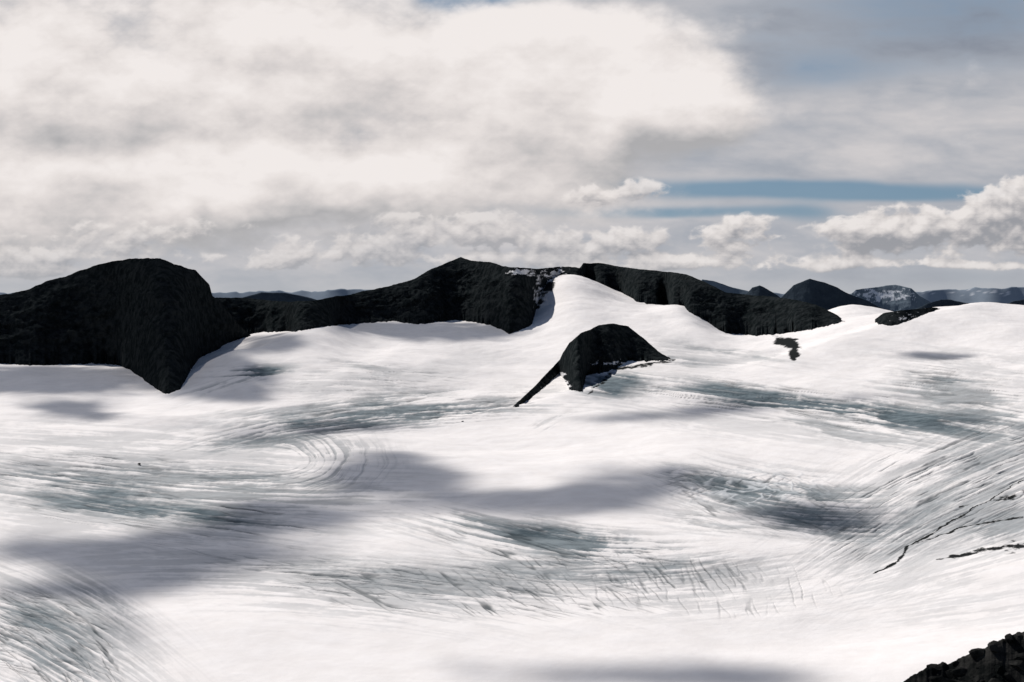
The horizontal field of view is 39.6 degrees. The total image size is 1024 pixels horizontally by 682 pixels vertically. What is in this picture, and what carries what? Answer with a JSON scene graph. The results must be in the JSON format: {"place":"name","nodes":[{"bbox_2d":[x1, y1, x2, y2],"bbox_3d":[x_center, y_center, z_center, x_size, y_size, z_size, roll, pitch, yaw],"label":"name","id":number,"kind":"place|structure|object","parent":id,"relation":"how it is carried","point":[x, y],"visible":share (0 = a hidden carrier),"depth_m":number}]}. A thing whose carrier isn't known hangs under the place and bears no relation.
{"place":"outdoors","nodes":[
{"label":"outdoors","id":0,"kind":"place"},
{"bbox_2d":[0,258,250,393],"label":"mountain","id":1,"kind":"structure","parent":0,"point":[162,325],"depth_m":85.37},
{"bbox_2d":[245,292,315,301],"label":"distant mountain","id":2,"kind":"structure","parent":0,"point":[287,297],"depth_m":299.45},
{"bbox_2d":[216,257,582,333],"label":"mountain","id":3,"kind":"structure","parent":0,"point":[504,298],"depth_m":101.48},
{"bbox_2d":[0,274,1023,681],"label":"glacier","id":4,"kind":"object","parent":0,"point":[842,500],"visible":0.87,"depth_m":32.86},
{"bbox_2d":[875,307,937,325],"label":"rock band","id":5,"kind":"object","parent":4,"relation":"on","point":[893,318],"visible":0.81,"depth_m":74.22},
{"bbox_2d":[0,0,1023,293],"bbox_3d":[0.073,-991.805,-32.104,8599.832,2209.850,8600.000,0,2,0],"label":"sky","id":6,"kind":"structure","parent":0,"point":[774,146],"depth_m":4214.56},
{"bbox_2d":[0,287,1023,303],"bbox_3d":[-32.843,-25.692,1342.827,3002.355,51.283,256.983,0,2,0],"label":"distant hills","id":7,"kind":"structure","parent":0,"point":[995,295],"depth_m":1291.15},
{"bbox_2d":[513,323,670,406],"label":"rock nunatak","id":8,"kind":"structure","parent":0,"point":[598,349],"depth_m":71.06},
{"bbox_2d":[580,263,841,335],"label":"mountain","id":9,"kind":"structure","parent":0,"point":[730,313],"depth_m":96.88},
{"bbox_2d":[702,279,748,293],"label":"distant mountain","id":10,"kind":"structure","parent":0,"point":[725,288],"depth_m":599.66},
{"bbox_2d":[747,285,779,297],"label":"distant mountain","id":11,"kind":"structure","parent":0,"point":[759,290],"depth_m":299.03},
{"bbox_2d":[781,279,881,309],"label":"distant mountain","id":12,"kind":"structure","parent":0,"point":[824,295],"depth_m":267.67},
{"bbox_2d":[851,285,930,310],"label":"distant mountain","id":13,"kind":"structure","parent":0,"point":[893,297],"depth_m":397.67},
{"bbox_2d":[904,632,1023,681],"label":"rocky outcrop","id":14,"kind":"object","parent":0,"point":[1001,660],"visible":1,"depth_m":2.38},
{"bbox_2d":[916,299,1023,308],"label":"distant mountain","id":15,"kind":"structure","parent":0,"point":[942,303],"depth_m":220.13}
]}

